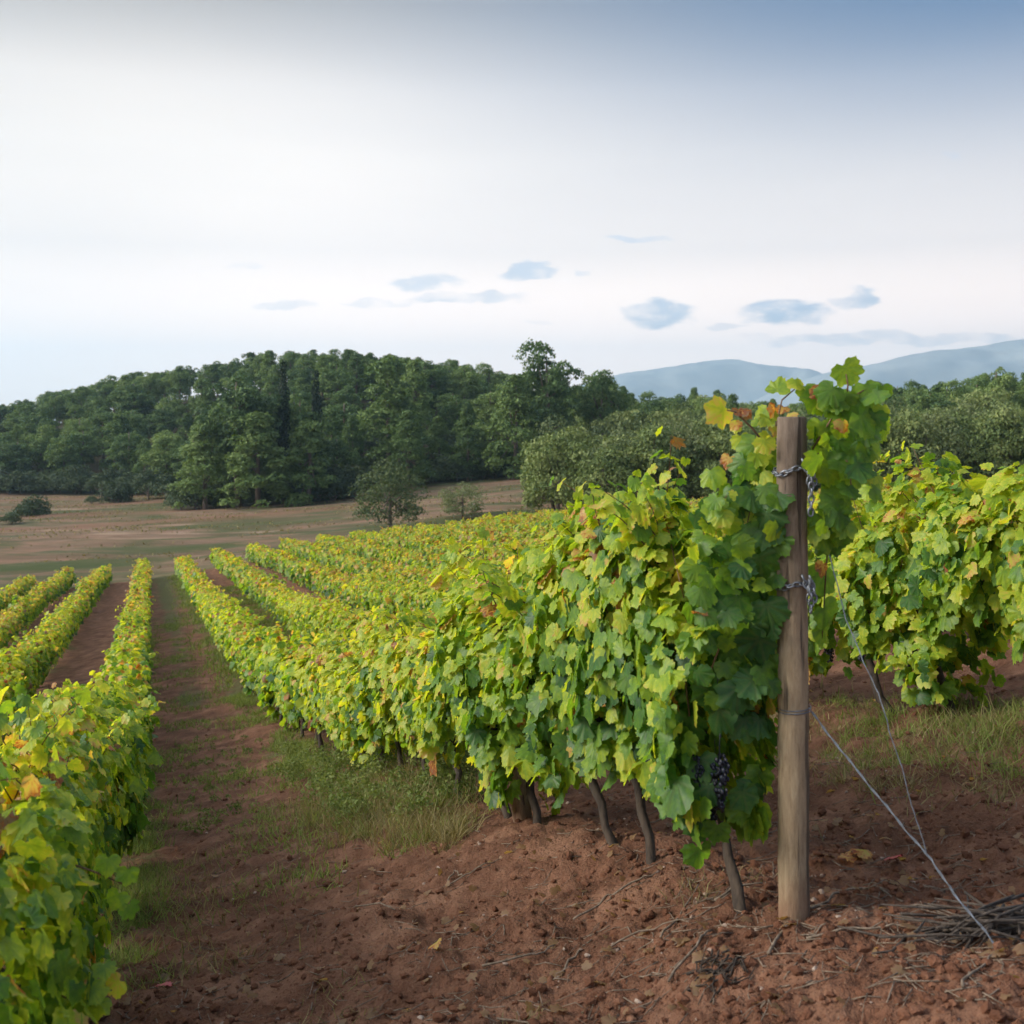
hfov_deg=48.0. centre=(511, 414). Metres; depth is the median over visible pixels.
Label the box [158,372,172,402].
pine tree
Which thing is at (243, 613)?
grapevine
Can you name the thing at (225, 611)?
grapevine
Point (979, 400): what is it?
oak tree
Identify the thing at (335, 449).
pine tree
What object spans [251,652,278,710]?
grapevine
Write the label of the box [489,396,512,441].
pine tree
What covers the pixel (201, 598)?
grapevine
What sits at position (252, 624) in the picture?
grapevine
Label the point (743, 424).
oak tree
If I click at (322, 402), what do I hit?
bush
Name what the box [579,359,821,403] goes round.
mountain
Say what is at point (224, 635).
grapevine
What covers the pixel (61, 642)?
grapevine
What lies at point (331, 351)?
pine tree
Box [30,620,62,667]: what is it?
grapevine
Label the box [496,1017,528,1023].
pruned twig
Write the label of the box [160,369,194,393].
pine tree
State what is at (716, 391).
pine tree
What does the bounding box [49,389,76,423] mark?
pine tree
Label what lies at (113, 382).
pine tree
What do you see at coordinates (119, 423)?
pine tree
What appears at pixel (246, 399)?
pine tree
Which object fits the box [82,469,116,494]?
bush
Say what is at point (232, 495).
bush
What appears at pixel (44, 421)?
pine tree
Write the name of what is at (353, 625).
grapevine
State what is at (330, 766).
weeds
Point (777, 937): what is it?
pruned twig
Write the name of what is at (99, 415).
pine tree
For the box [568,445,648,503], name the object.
oak tree
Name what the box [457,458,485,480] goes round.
bush
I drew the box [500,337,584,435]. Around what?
pine tree
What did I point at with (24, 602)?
distant vines
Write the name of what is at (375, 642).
grapevine
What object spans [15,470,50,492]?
bush
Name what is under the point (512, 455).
bush
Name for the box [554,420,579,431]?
pine tree
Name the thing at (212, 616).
grapevine
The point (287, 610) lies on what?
grapevine
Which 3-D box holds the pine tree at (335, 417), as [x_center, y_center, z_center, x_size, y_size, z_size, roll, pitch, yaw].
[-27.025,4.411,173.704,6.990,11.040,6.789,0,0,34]
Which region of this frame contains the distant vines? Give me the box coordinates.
[0,473,1023,651]
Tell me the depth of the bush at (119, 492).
171.14 m
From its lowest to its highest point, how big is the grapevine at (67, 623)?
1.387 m
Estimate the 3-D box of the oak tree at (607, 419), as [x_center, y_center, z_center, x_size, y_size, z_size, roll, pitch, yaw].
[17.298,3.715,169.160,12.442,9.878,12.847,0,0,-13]
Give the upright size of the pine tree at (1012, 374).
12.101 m
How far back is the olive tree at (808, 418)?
106.41 m
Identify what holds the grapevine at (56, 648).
on the ground at (94, 637)
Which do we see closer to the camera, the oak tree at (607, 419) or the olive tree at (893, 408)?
the olive tree at (893, 408)
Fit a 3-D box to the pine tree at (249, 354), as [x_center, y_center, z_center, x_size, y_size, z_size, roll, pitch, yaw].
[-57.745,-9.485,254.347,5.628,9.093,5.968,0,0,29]
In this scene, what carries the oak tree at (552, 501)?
on the ground at (94, 637)
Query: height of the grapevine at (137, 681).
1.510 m
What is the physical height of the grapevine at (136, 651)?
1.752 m
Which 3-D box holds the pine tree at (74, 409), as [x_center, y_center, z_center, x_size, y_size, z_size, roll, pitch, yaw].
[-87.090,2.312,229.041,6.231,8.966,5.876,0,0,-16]
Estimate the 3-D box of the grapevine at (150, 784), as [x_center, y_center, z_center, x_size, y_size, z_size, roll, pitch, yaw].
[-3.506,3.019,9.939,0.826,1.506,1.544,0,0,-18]
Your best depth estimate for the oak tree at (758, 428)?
97.84 m
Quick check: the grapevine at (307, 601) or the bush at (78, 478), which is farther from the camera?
the bush at (78, 478)
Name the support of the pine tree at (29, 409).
on the ground at (94, 637)
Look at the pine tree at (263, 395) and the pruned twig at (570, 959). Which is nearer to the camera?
the pruned twig at (570, 959)
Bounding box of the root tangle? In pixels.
[682,948,754,1002]
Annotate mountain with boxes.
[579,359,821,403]
[748,339,1023,406]
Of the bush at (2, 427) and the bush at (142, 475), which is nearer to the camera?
the bush at (142, 475)
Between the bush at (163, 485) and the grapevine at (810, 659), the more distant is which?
the bush at (163, 485)
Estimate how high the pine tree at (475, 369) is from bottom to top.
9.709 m
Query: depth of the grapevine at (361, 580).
36.96 m
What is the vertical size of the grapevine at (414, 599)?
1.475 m
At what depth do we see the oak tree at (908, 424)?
96.31 m
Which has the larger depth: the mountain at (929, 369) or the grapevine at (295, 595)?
the mountain at (929, 369)
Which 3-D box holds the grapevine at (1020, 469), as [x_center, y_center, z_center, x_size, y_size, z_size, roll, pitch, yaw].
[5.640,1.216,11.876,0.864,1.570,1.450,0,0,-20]
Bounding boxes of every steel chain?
[772,458,817,516]
[775,574,817,613]
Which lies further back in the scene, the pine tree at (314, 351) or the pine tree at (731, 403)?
the pine tree at (314, 351)
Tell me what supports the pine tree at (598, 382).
on the ground at (94, 637)
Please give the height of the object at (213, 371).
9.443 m
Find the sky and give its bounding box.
[0,0,1023,405]
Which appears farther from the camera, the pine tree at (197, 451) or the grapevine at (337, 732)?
the pine tree at (197, 451)
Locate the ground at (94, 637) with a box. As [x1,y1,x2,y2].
[0,387,1023,1023]
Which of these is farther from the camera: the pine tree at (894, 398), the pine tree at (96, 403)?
the pine tree at (96, 403)
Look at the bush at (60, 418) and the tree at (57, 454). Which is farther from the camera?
the bush at (60, 418)
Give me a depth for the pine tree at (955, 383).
151.95 m
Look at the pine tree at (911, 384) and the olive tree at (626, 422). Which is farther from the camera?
the pine tree at (911, 384)
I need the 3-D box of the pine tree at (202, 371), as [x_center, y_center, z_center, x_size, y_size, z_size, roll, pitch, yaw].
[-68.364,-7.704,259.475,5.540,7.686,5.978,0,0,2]
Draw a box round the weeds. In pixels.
[174,734,485,835]
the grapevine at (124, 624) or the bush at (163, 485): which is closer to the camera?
the grapevine at (124, 624)
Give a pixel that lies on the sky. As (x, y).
(619, 186)
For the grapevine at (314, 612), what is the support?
on the ground at (94, 637)
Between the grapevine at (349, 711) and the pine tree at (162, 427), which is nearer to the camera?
the grapevine at (349, 711)
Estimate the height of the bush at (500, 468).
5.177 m
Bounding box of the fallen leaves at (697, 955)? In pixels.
[117,669,1023,1023]
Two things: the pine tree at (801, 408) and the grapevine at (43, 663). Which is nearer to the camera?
the grapevine at (43, 663)
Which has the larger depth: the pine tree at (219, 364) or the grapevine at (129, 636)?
the pine tree at (219, 364)
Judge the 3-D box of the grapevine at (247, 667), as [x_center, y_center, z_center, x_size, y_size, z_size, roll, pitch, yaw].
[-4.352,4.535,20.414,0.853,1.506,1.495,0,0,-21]
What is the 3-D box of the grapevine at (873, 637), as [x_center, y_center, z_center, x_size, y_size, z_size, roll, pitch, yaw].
[2.268,1.166,6.975,0.854,1.478,1.434,0,0,-23]
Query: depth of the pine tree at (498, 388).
216.62 m
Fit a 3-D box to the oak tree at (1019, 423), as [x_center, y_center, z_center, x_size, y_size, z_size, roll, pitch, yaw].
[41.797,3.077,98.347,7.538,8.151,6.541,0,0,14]
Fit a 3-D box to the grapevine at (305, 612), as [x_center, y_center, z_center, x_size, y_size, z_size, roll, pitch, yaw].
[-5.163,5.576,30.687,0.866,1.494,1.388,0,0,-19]
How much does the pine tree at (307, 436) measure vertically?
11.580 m
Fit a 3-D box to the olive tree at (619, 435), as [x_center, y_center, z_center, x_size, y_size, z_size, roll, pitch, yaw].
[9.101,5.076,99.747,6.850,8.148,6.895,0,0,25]
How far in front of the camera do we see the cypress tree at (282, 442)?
154.61 m
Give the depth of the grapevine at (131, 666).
17.80 m
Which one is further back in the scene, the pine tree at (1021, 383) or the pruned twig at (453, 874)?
the pine tree at (1021, 383)
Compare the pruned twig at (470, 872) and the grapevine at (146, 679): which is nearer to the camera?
the pruned twig at (470, 872)
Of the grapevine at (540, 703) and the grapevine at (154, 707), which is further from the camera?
the grapevine at (154, 707)
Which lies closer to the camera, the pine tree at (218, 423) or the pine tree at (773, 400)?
the pine tree at (218, 423)
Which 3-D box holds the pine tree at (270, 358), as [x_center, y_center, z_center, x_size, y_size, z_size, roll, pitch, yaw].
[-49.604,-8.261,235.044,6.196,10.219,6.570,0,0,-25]
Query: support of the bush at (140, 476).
on the ground at (94, 637)
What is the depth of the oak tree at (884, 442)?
98.41 m
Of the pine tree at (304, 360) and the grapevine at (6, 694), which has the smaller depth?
the grapevine at (6, 694)
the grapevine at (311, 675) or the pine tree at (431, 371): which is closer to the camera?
the grapevine at (311, 675)
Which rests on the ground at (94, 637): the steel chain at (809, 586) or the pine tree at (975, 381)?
the pine tree at (975, 381)
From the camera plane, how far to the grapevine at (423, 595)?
28.27 m
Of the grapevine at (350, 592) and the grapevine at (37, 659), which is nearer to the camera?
the grapevine at (37, 659)
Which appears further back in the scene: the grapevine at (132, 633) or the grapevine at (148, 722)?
the grapevine at (132, 633)
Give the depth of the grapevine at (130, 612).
32.57 m
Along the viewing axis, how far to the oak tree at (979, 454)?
96.67 m
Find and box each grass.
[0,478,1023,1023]
[88,575,1023,993]
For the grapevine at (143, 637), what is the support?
on the ground at (94, 637)
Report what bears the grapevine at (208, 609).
on the ground at (94, 637)
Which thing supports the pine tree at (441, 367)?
on the ground at (94, 637)
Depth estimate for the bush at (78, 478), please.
192.10 m
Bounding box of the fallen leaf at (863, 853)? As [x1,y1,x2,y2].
[850,848,872,859]
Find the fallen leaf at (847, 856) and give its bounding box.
[838,851,856,862]
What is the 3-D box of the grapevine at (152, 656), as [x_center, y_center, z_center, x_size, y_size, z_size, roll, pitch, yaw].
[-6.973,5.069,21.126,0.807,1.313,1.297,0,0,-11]
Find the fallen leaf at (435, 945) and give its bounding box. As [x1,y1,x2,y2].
[428,938,440,948]
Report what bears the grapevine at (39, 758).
on the ground at (94, 637)
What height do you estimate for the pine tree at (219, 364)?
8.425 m
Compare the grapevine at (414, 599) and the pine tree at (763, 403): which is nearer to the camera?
the grapevine at (414, 599)
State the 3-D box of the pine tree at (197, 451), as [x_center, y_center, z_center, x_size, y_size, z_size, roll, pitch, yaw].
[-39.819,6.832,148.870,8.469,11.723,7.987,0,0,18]
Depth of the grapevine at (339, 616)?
26.44 m
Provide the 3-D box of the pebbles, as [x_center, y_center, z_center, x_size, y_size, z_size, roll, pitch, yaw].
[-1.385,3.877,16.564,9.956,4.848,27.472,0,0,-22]
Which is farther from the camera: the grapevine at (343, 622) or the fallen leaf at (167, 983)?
the grapevine at (343, 622)
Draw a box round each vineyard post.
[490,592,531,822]
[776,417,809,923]
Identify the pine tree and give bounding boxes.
[0,405,13,423]
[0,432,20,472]
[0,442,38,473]
[1,410,31,438]
[6,424,23,451]
[8,400,19,413]
[11,403,39,418]
[17,399,36,414]
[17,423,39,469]
[18,404,60,438]
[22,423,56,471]
[26,418,60,471]
[34,394,43,408]
[37,392,54,410]
[39,393,72,428]
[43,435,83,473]
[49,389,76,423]
[59,417,96,443]
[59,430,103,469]
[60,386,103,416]
[60,404,85,431]
[83,397,112,432]
[84,408,115,461]
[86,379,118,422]
[96,413,135,472]
[101,375,118,413]
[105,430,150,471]
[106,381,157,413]
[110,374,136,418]
[120,372,136,401]
[122,410,149,442]
[126,409,151,429]
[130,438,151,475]
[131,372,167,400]
[135,371,144,377]
[138,430,185,494]
[144,406,181,435]
[147,372,166,401]
[151,424,169,465]
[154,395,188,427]
[155,429,183,454]
[156,370,170,396]
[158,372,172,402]
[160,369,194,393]
[165,365,194,408]
[166,423,236,509]
[168,441,192,477]
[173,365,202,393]
[175,412,194,440]
[182,453,229,504]
[184,438,228,471]
[186,377,216,418]
[192,373,285,507]
[196,364,209,379]
[196,418,227,426]
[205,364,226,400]
[213,361,223,394]
[214,376,253,395]
[217,411,295,507]
[218,358,243,371]
[218,364,237,380]
[226,370,254,387]
[228,439,280,477]
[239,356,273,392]
[240,352,256,385]
[253,353,267,388]
[254,350,277,389]
[259,392,276,401]
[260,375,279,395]
[263,364,283,389]
[270,393,335,470]
[270,418,339,507]
[277,352,298,375]
[280,386,311,411]
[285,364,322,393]
[288,351,301,365]
[293,351,318,380]
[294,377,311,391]
[309,349,317,381]
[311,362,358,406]
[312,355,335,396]
[321,349,340,367]
[321,402,367,443]
[322,408,344,463]
[323,436,360,469]
[324,354,341,370]
[330,385,363,420]
[337,349,352,379]
[338,417,370,483]
[339,353,373,406]
[353,356,430,474]
[354,359,378,384]
[364,352,377,365]
[374,355,403,411]
[376,409,438,487]
[384,357,431,432]
[391,359,436,442]
[407,360,450,418]
[417,416,455,464]
[431,364,455,413]
[433,392,468,423]
[436,396,473,449]
[442,358,463,391]
[444,365,483,401]
[447,401,484,481]
[450,415,488,455]
[455,422,492,458]
[456,364,485,391]
[458,378,491,403]
[470,390,501,440]
[476,362,504,394]
[481,374,541,479]
[481,385,501,405]
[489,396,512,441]
[491,381,506,390]
[492,373,508,382]
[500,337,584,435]
[505,415,540,449]
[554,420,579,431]
[566,393,597,434]
[567,369,630,436]
[618,386,627,393]
[625,391,657,428]
[630,393,639,401]
[631,400,672,434]
[661,393,693,409]
[686,387,700,400]
[689,395,728,420]
[702,393,727,415]
[713,389,720,395]
[727,393,739,413]
[741,404,760,423]
[749,401,768,407]
[768,398,777,404]
[786,403,797,412]
[797,402,809,417]
[798,400,815,420]
[877,381,898,409]
[884,393,903,407]
[893,386,906,395]
[898,379,921,398]
[898,387,927,408]
[907,388,961,414]
[918,384,928,391]
[924,378,968,406]
[931,384,948,394]
[957,374,988,395]
[962,377,973,384]
[975,366,1020,408]
[1003,371,1020,383]
[1013,386,1023,409]
[1017,372,1023,399]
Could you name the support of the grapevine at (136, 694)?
on the ground at (94, 637)
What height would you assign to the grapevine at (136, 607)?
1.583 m
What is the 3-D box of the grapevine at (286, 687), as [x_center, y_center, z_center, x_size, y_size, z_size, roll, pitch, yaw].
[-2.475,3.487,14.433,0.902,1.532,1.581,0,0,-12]
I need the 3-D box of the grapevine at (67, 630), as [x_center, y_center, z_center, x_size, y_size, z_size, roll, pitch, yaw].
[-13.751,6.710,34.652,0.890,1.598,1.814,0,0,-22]
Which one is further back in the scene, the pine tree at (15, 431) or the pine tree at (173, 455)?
the pine tree at (15, 431)
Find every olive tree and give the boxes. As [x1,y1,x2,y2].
[347,457,431,526]
[435,482,487,518]
[535,413,611,444]
[575,427,642,492]
[606,412,676,445]
[653,415,726,499]
[661,417,706,499]
[797,409,814,420]
[798,414,820,491]
[880,407,972,480]
[881,398,930,473]
[921,399,991,424]
[983,401,1023,458]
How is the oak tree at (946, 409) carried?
on the ground at (94, 637)
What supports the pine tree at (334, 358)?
on the ground at (94, 637)
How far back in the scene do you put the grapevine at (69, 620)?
36.69 m
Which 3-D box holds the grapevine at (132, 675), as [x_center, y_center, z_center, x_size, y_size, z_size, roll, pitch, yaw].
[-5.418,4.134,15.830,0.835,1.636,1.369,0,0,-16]
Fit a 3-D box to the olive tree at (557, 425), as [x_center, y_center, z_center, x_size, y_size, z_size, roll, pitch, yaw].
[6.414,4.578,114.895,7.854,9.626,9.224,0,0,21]
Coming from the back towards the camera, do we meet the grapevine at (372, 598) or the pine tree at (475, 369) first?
the pine tree at (475, 369)
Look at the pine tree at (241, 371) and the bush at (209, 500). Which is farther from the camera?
the pine tree at (241, 371)
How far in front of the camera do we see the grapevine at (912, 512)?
10.41 m
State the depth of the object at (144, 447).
193.30 m
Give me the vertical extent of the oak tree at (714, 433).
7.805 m
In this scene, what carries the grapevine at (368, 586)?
on the ground at (94, 637)
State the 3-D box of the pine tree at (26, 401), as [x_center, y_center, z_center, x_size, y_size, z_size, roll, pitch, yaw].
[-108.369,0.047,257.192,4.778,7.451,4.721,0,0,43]
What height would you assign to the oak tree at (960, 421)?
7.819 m
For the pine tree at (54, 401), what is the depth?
243.15 m
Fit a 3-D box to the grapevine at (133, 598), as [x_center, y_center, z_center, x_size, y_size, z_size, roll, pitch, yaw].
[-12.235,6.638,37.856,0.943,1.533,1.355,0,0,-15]
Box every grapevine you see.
[0,629,2,646]
[0,642,34,693]
[0,669,20,708]
[0,669,28,724]
[0,680,109,979]
[0,684,114,970]
[0,686,16,713]
[0,760,139,1023]
[2,642,38,696]
[5,670,34,694]
[8,689,112,899]
[12,636,47,671]
[12,636,48,695]
[23,625,56,684]
[23,628,58,679]
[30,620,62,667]
[31,645,46,687]
[35,624,62,671]
[40,613,65,652]
[40,619,64,664]
[41,610,70,658]
[41,613,69,657]
[43,679,164,858]
[43,687,146,864]
[46,686,151,855]
[47,606,71,636]
[49,603,73,639]
[58,681,128,715]
[82,676,153,802]
[87,663,160,743]
[89,653,148,694]
[91,681,149,764]
[100,657,150,696]
[101,633,150,675]
[106,638,153,682]
[108,670,151,735]
[113,612,146,640]
[113,629,149,655]
[113,700,165,763]
[115,599,148,618]
[115,616,147,627]
[115,631,149,658]
[117,596,151,629]
[117,659,151,694]
[119,635,149,659]
[120,624,148,644]
[121,625,152,653]
[124,606,147,626]
[124,611,148,638]
[125,608,151,644]
[126,592,153,622]
[134,595,151,621]
[137,686,151,717]
[147,652,158,683]
[197,585,217,628]
[199,586,226,622]
[202,592,231,633]
[203,594,227,630]
[203,596,230,633]
[204,593,231,634]
[206,590,242,633]
[210,605,217,645]
[212,604,236,650]
[214,605,239,644]
[215,614,225,648]
[218,605,253,670]
[221,606,250,656]
[228,615,266,653]
[229,613,259,679]
[230,625,268,654]
[234,632,262,694]
[240,625,273,690]
[242,628,271,706]
[249,627,282,709]
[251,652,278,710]
[255,640,293,720]
[260,621,307,718]
[265,623,318,730]
[271,644,311,736]
[276,585,296,625]
[278,590,292,630]
[279,631,339,742]
[282,593,303,630]
[284,591,303,634]
[288,592,315,626]
[289,590,312,626]
[291,631,328,750]
[295,593,318,631]
[299,592,320,644]
[300,593,322,630]
[303,640,347,749]
[304,596,343,638]
[310,628,376,760]
[317,595,340,632]
[317,599,343,637]
[319,633,412,770]
[326,603,348,645]
[331,605,363,648]
[331,627,417,772]
[338,603,370,648]
[339,611,374,644]
[347,573,365,608]
[350,566,379,610]
[350,610,376,639]
[353,605,428,772]
[356,615,378,633]
[359,574,381,611]
[362,573,393,609]
[367,581,388,608]
[371,613,462,779]
[373,609,404,632]
[374,578,399,613]
[380,575,407,614]
[384,577,418,614]
[392,599,528,799]
[394,584,413,615]
[396,609,425,628]
[405,572,430,615]
[409,580,429,615]
[415,575,449,618]
[425,525,622,823]
[425,581,457,613]
[429,526,580,818]
[432,583,455,611]
[448,568,468,582]
[503,457,726,845]
[522,426,777,864]
[555,356,892,913]
[807,489,1009,713]
[808,547,873,683]
[808,657,820,676]
[854,440,1023,717]
[868,495,958,612]
[969,462,1023,664]
[1008,461,1023,500]
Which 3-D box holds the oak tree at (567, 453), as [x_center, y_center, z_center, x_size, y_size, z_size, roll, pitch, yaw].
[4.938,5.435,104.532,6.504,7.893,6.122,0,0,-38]
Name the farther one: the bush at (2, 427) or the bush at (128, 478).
the bush at (2, 427)
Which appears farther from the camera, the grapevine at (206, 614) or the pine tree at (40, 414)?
the pine tree at (40, 414)
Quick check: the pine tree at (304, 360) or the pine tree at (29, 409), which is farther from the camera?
the pine tree at (29, 409)
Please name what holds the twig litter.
on the ground at (94, 637)
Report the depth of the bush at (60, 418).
251.76 m
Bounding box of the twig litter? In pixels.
[108,745,1023,1023]
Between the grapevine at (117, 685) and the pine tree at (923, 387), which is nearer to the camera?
the grapevine at (117, 685)
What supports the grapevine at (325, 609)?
on the ground at (94, 637)
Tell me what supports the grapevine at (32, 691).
on the ground at (94, 637)
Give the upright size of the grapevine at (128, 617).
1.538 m
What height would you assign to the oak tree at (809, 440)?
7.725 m
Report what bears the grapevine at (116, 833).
on the ground at (94, 637)
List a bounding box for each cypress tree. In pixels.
[274,359,290,502]
[310,369,322,499]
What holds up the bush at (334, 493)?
on the ground at (94, 637)
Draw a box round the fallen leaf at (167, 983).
[155,981,172,986]
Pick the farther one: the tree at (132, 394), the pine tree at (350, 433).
the tree at (132, 394)
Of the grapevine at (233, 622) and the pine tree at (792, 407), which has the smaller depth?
the grapevine at (233, 622)
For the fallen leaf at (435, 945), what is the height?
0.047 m
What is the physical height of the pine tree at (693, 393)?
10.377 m
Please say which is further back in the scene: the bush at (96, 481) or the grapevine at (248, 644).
the bush at (96, 481)
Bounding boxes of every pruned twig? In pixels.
[352,902,395,909]
[448,870,462,879]
[449,859,498,884]
[482,944,554,966]
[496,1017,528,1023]
[555,939,591,977]
[573,894,611,919]
[600,918,690,952]
[609,871,656,897]
[639,972,662,977]
[659,884,698,937]
[667,929,713,981]
[714,882,762,900]
[767,884,902,954]
[806,923,932,938]
[872,903,959,914]
[961,954,991,987]
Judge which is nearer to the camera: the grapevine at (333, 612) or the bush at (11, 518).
the grapevine at (333, 612)
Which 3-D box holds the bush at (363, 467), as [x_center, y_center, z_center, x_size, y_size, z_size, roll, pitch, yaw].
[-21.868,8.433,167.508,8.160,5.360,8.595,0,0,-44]
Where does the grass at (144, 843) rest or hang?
on the ground at (94, 637)
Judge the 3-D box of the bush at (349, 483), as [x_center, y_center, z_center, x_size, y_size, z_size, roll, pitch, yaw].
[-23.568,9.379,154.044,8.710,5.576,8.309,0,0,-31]
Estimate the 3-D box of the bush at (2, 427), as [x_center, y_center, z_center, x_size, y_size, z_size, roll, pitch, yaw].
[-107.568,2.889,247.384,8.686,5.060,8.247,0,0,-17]
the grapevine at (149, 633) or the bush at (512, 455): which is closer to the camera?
the grapevine at (149, 633)
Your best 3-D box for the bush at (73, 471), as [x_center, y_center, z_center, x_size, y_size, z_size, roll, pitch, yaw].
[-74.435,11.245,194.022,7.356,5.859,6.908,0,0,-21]
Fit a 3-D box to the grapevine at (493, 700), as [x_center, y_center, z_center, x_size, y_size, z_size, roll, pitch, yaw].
[0.010,1.389,5.935,0.937,1.724,1.433,0,0,-24]
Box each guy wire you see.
[777,705,993,943]
[829,554,926,854]
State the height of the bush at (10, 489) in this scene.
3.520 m
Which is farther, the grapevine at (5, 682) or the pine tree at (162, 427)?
the pine tree at (162, 427)
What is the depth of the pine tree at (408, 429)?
163.04 m
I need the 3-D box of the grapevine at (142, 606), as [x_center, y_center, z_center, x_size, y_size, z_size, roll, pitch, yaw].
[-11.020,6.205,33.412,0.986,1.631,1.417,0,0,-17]
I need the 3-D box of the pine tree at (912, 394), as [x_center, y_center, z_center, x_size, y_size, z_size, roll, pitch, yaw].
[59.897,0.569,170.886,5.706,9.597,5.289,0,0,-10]
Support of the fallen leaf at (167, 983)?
on the ground at (94, 637)
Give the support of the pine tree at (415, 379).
on the ground at (94, 637)
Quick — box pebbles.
[156,673,1022,1023]
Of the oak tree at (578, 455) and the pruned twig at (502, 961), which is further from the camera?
the oak tree at (578, 455)
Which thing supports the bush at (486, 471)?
on the ground at (94, 637)
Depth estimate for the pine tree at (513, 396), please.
164.87 m
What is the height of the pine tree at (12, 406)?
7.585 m
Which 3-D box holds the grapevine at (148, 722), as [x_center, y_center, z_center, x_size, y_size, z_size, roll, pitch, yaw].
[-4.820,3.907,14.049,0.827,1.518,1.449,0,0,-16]
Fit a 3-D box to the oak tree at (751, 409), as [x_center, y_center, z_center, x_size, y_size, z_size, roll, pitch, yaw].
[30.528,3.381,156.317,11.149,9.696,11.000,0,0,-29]
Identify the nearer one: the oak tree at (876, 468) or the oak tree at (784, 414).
the oak tree at (876, 468)
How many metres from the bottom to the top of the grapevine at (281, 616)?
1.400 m
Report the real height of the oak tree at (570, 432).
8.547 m
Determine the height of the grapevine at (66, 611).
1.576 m
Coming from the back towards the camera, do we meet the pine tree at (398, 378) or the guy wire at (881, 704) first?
the pine tree at (398, 378)
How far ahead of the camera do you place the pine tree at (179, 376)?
239.67 m
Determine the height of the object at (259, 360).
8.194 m
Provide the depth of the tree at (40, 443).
204.87 m
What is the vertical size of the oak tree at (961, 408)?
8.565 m
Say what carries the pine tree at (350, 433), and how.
on the ground at (94, 637)
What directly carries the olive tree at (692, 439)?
on the ground at (94, 637)
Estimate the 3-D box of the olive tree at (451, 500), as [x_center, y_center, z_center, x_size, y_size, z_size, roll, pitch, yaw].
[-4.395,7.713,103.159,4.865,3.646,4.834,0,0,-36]
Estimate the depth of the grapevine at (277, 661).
16.37 m
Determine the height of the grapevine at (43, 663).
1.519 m
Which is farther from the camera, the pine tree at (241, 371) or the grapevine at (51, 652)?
the pine tree at (241, 371)
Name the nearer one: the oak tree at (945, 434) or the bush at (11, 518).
the oak tree at (945, 434)
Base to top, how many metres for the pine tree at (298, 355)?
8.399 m
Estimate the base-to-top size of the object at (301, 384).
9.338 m
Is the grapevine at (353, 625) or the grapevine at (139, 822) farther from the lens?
the grapevine at (353, 625)
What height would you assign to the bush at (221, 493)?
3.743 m
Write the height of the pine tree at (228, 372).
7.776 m
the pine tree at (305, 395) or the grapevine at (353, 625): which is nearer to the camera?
the grapevine at (353, 625)
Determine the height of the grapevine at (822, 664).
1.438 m
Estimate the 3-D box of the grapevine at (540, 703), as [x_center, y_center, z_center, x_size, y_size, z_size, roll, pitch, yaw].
[0.495,1.093,5.103,0.793,1.841,1.426,0,0,-23]
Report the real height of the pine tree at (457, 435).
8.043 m
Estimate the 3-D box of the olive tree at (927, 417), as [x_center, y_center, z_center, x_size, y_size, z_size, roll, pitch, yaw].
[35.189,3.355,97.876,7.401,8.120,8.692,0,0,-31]
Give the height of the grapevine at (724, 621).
1.970 m
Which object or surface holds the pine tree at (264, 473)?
on the ground at (94, 637)
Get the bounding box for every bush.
[0,418,11,433]
[0,468,13,489]
[0,469,42,493]
[0,478,23,493]
[0,511,23,524]
[8,494,53,516]
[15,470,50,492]
[32,469,66,492]
[46,468,72,493]
[49,464,90,493]
[56,464,94,493]
[59,401,82,419]
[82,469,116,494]
[83,494,101,503]
[94,479,136,503]
[100,468,131,486]
[105,471,135,491]
[118,472,140,493]
[121,404,155,417]
[127,466,173,492]
[131,468,163,488]
[131,468,164,499]
[150,470,184,496]
[162,487,202,509]
[164,478,217,509]
[196,483,225,508]
[202,483,234,507]
[223,487,243,503]
[241,480,286,504]
[242,488,272,504]
[266,475,306,503]
[267,470,327,498]
[268,483,298,503]
[306,464,359,499]
[314,464,369,499]
[317,396,327,407]
[346,456,386,485]
[348,427,385,454]
[368,452,390,482]
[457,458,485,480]
[469,455,490,477]
[474,456,512,478]
[478,456,510,476]
[495,447,521,477]
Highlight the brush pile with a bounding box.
[837,891,1023,953]
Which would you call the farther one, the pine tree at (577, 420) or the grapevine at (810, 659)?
the pine tree at (577, 420)
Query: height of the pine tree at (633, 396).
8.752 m
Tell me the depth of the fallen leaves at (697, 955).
4.01 m
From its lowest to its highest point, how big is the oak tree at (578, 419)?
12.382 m
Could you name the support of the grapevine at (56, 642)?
on the ground at (94, 637)
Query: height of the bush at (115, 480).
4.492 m
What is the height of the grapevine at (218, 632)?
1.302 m
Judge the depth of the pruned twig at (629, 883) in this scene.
4.47 m
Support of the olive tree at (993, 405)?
on the ground at (94, 637)
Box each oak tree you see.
[517,425,603,508]
[519,434,602,511]
[519,439,554,502]
[522,443,574,509]
[528,433,591,509]
[555,440,601,506]
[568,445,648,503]
[570,389,629,438]
[590,407,660,437]
[594,435,691,501]
[597,422,705,502]
[616,421,700,498]
[635,406,705,432]
[664,398,704,418]
[675,415,736,497]
[682,432,737,498]
[684,395,708,410]
[695,426,760,498]
[704,404,755,427]
[715,424,776,482]
[726,399,746,407]
[733,416,765,429]
[765,424,819,490]
[779,411,797,416]
[828,401,904,418]
[833,418,907,484]
[875,408,943,479]
[877,409,908,481]
[882,410,964,478]
[920,407,956,415]
[924,413,1006,479]
[932,410,987,478]
[940,407,1011,423]
[946,388,1022,413]
[946,413,1023,478]
[956,403,1023,476]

